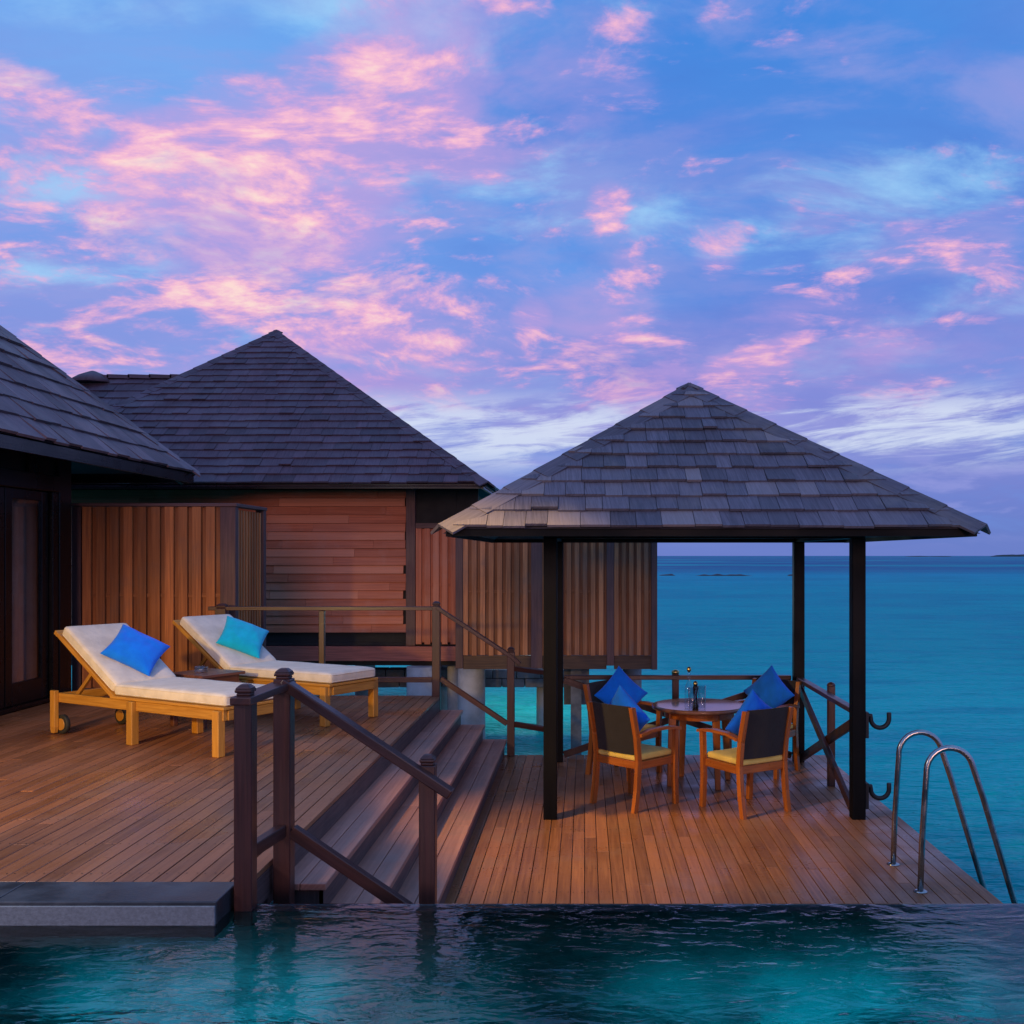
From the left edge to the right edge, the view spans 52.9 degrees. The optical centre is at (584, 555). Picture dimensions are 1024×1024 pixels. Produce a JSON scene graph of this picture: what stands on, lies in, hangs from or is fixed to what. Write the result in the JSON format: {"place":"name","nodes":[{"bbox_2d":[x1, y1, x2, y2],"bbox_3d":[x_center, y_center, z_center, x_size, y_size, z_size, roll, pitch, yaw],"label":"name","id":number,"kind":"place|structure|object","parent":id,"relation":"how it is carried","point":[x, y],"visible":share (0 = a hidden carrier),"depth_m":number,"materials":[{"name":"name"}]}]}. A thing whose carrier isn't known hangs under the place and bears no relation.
{"place":"outdoors","nodes":[
{"label":"outdoors","id":0,"kind":"place"},
{"bbox_2d":[257,700,438,903],"bbox_3d":[-5.284,1.655,8.555,7.432,0.210,7.550,0,0,0],"label":"deck frame","id":1,"kind":"object","parent":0,"point":[265,887],"visible":0.15,"depth_m":5.06,"materials":[{"name":"brown wood"}]},
{"bbox_2d":[0,688,438,881],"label":"deck","id":2,"kind":"structure","parent":1,"relation":"on","point":[90,796],"depth_m":6.72,"materials":[{"name":"brown wood"}]},
{"bbox_2d":[0,325,199,715],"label":"villa","id":3,"kind":"object","parent":2,"relation":"on","point":[61,431],"visible":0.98,"depth_m":10.55,"materials":[{"name":"brown wood"}]},
{"bbox_2d":[0,487,3,708],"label":"sliding door","id":4,"kind":"structure","parent":3,"relation":"in","point":[1,488],"depth_m":9.88,"materials":[{"name":"brown wood"}]},
{"bbox_2d":[12,499,36,682],"bbox_3d":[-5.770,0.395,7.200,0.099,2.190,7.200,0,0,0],"label":"curtain","id":5,"kind":"object","parent":3,"relation":"hanging from","point":[24,589],"visible":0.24,"depth_m":10.52,"materials":[{"name":"fabric"}]},
{"bbox_2d":[4,487,47,707],"bbox_3d":[-5.653,0.407,10.342,0.045,2.145,0.795,0,0,0],"label":"sliding door","id":6,"kind":"structure","parent":3,"relation":"in","point":[24,691],"depth_m":10.38,"materials":[{"name":"brown wood"}]},
{"bbox_2d":[50,623,272,757],"bbox_3d":[-3.472,1.060,8.497,2.118,0.917,0.700,0,0,30],"label":"sun lounger","id":7,"kind":"object","parent":2,"relation":"on","point":[162,688],"visible":0.79,"depth_m":8.39,"materials":[{"name":"white fabric"}]},
{"bbox_2d":[100,624,169,675],"bbox_3d":[-3.832,0.804,8.739,0.499,0.424,0.301,0,0,-12],"label":"pillow","id":8,"kind":"object","parent":7,"relation":"on","point":[134,649],"visible":1,"depth_m":8.66,"materials":[{"name":"blue fabric"}]},
{"bbox_2d":[71,503,266,690],"bbox_3d":[-4.775,0.470,11.860,1.850,2.100,1.100,0,0,0],"label":"privacy screen","id":9,"kind":"object","parent":2,"relation":"on","point":[154,570],"visible":0.73,"depth_m":11.32,"materials":[{"name":"brown wood"}]},
{"bbox_2d":[170,668,244,728],"bbox_3d":[-3.420,1.285,9.240,0.480,0.470,0.480,0,0,30],"label":"side table","id":10,"kind":"object","parent":2,"relation":"on","point":[221,675],"visible":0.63,"depth_m":9.15,"materials":[{"name":"brown wood"}]},
{"bbox_2d":[172,614,377,726],"bbox_3d":[-3.022,1.060,9.887,2.118,0.917,0.700,0,0,30],"label":"sun lounger","id":11,"kind":"object","parent":2,"relation":"on","point":[202,634],"visible":0.67,"depth_m":9.64,"materials":[{"name":"beige fabric"}]},
{"bbox_2d":[216,616,268,657],"bbox_3d":[-3.382,0.804,10.129,0.495,0.410,0.299,0,0,-17],"label":"pillow","id":12,"kind":"object","parent":11,"relation":"on","point":[247,638],"visible":1,"depth_m":10.05,"materials":[{"name":"teal fabric"}]},
{"bbox_2d":[0,0,1023,555],"label":"sky","id":13,"kind":"structure","parent":0,"point":[517,228],"materials":[{"name":"blue"}]},
{"bbox_2d":[71,556,1023,903],"bbox_3d":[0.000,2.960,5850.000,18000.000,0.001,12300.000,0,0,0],"label":"sea","id":14,"kind":"structure","parent":0,"point":[945,650],"depth_m":27.84,"materials":[{"name":"liquid"}]},
{"bbox_2d":[71,330,563,738],"bbox_3d":[-7.278,-0.100,18.798,14.632,8.120,8.603,0,0,0],"label":"villa","id":15,"kind":"object","parent":14,"relation":"in","point":[357,493],"visible":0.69,"depth_m":15.48,"materials":[{"name":"red wood"}]},
{"bbox_2d":[455,538,656,757],"bbox_3d":[-0.390,1.585,15.172,2.760,3.950,2.455,0,0,0],"label":"privacy screen","id":16,"kind":"object","parent":14,"relation":"in","point":[609,604],"visible":0.62,"depth_m":13.96,"materials":[{"name":"brown wood"}]},
{"bbox_2d":[515,758,641,903],"bbox_3d":[0.480,2.977,8.025,4.160,1.566,6.110,0,0,0],"label":"deck frame","id":17,"kind":"object","parent":14,"relation":"in","point":[584,843],"depth_m":7.72,"materials":[{"name":"brown wood"}]},
{"bbox_2d":[295,701,506,903],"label":"stairs","id":18,"kind":"structure","parent":17,"relation":"on","point":[368,821],"depth_m":7.03,"materials":[{"name":"brown wood"}]},
{"bbox_2d":[444,755,1002,903],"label":"deck","id":19,"kind":"structure","parent":17,"relation":"on","point":[817,844],"depth_m":7.58,"materials":[{"name":"brown wood"}]},
{"bbox_2d":[230,668,453,910],"bbox_3d":[-1.128,1.361,4.897,0.962,1.598,0.545,0,0,0],"label":"stair railing","id":20,"kind":"object","parent":19,"relation":"on","point":[285,833],"visible":0.97,"depth_m":5.06,"materials":[{"name":"brown wood"}]},
{"bbox_2d":[208,601,542,755],"bbox_3d":[-2.188,1.326,11.039,3.743,1.668,0.315,0,0,4],"label":"deck railing","id":21,"kind":"object","parent":19,"relation":"on","point":[436,679],"visible":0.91,"depth_m":11.02,"materials":[{"name":"brown wood"}]},
{"bbox_2d":[583,680,662,780],"bbox_3d":[0.382,1.714,10.164,0.616,0.891,0.580,0,0,37],"label":"dining chair","id":22,"kind":"object","parent":19,"relation":"on","point":[591,689],"visible":0.16,"depth_m":10.15,"materials":[{"name":"brown wood"}]},
{"bbox_2d":[594,666,647,703],"bbox_3d":[0.361,1.390,10.273,0.573,0.555,0.188,0,0,-15],"label":"cushion","id":23,"kind":"object","parent":22,"relation":"on","point":[605,693],"visible":0.68,"depth_m":10.23,"materials":[{"name":"blue fabric"}]},
{"bbox_2d":[587,701,681,813],"bbox_3d":[0.423,1.714,8.944,0.616,0.891,0.580,0,0,-45],"label":"dining chair","id":24,"kind":"object","parent":19,"relation":"on","point":[616,734],"visible":1,"depth_m":8.79,"materials":[{"name":"brown wood"}]},
{"bbox_2d":[609,685,649,731],"bbox_3d":[0.353,1.390,8.874,0.189,0.555,0.570,0,0,-38],"label":"cushion","id":25,"kind":"object","parent":24,"relation":"on","point":[621,697],"visible":0.4,"depth_m":8.77,"materials":[{"name":"blue fabric"}]},
{"bbox_2d":[563,669,791,758],"bbox_3d":[0.978,1.688,10.885,2.424,0.945,0.164,0,0,0],"label":"gazebo railing","id":26,"kind":"object","parent":19,"relation":"on","point":[675,677],"visible":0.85,"depth_m":10.81,"materials":[{"name":"brown wood"}]},
{"bbox_2d":[652,698,742,789],"bbox_3d":[1.085,1.787,9.740,0.904,0.746,0.904,0,0,0],"label":"dining table","id":27,"kind":"object","parent":19,"relation":"on","point":[717,711],"visible":0.85,"depth_m":9.58,"materials":[{"name":"brown wood"}]},
{"bbox_2d":[698,686,705,709],"bbox_3d":[1.075,1.305,9.420,0.076,0.215,0.076,0,0,0],"label":"tumbler","id":28,"kind":"object","parent":27,"relation":"on","point":[698,700],"visible":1,"depth_m":9.41,"materials":[{"name":"clear glass"}]},
{"bbox_2d":[430,382,990,819],"bbox_3d":[0.948,0.270,9.585,4.232,3.780,4.121,0,0,0],"label":"gazebo","id":29,"kind":"object","parent":19,"relation":"on","point":[688,462],"visible":1,"depth_m":8.29,"materials":[{"name":"black wood"}]},
{"bbox_2d":[696,706,793,819],"bbox_3d":[1.372,1.714,8.740,0.580,0.891,0.616,0,0,-32],"label":"dining chair","id":30,"kind":"object","parent":19,"relation":"on","point":[761,739],"visible":1,"depth_m":8.56,"materials":[{"name":"brown wood"}]},
{"bbox_2d":[725,689,770,735],"bbox_3d":[1.410,1.390,8.642,0.554,0.545,0.196,0,0,-40],"label":"cushion","id":31,"kind":"object","parent":30,"relation":"on","point":[753,701],"visible":0.3,"depth_m":8.54,"materials":[{"name":"blue fabric"}]},
{"bbox_2d":[729,678,800,778],"bbox_3d":[1.794,1.714,10.268,0.580,0.891,0.616,0,0,37],"label":"dining chair","id":32,"kind":"object","parent":19,"relation":"on","point":[793,687],"visible":0.12,"depth_m":10.29,"materials":[{"name":"brown wood"}]},
{"bbox_2d":[744,665,794,707],"bbox_3d":[1.854,1.390,10.349,0.572,0.555,0.187,0,0,41],"label":"cushion","id":33,"kind":"object","parent":32,"relation":"on","point":[770,688],"visible":0.75,"depth_m":10.28,"materials":[{"name":"blue fabric"}]},
{"bbox_2d":[796,677,848,809],"bbox_3d":[2.276,1.673,9.585,0.150,0.975,2.236,0,0,0],"label":"gazebo railing","id":34,"kind":"object","parent":19,"relation":"on","point":[826,743],"visible":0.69,"depth_m":9.57,"materials":[{"name":"brown wood"}]},
{"bbox_2d":[887,730,1017,903],"bbox_3d":[2.594,2.290,6.870,0.969,2.146,0.670,0,0,0],"label":"swim ladder","id":35,"kind":"object","parent":19,"relation":"attached to","point":[941,749],"visible":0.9,"depth_m":6.58,"materials":[{"name":"metal"}]},
{"bbox_2d":[698,574,748,575],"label":"reef rock","id":36,"kind":"object","parent":14,"relation":"in","point":[723,575],"visible":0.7,"depth_m":149.28,"materials":[{"name":"black stone"}]},
{"bbox_2d":[990,554,1023,556],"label":"island","id":37,"kind":"structure","parent":14,"relation":"on","point":[1013,555],"depth_m":2947.76,"materials":[{"name":"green plant"}]},
{"bbox_2d":[692,681,697,708],"bbox_3d":[1.020,1.286,9.460,0.056,0.254,0.056,0,0,0],"label":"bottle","id":38,"kind":"object","parent":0,"point":[695,688],"visible":1,"depth_m":9.44,"materials":[{"name":"black glass"}]},
{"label":"pool basin","id":39,"kind":"structure","parent":0,"visible":0},
{"bbox_2d":[0,882,233,925],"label":"pool coping","id":40,"kind":"object","parent":39,"relation":"on","point":[116,903],"visible":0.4,"depth_m":4.49,"materials":[{"name":"stone"}]},
{"bbox_2d":[0,904,1023,1023],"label":"pool water","id":41,"kind":"structure","parent":39,"relation":"in","point":[611,964],"depth_m":4.03,"materials":[{"name":"teal liquid"}]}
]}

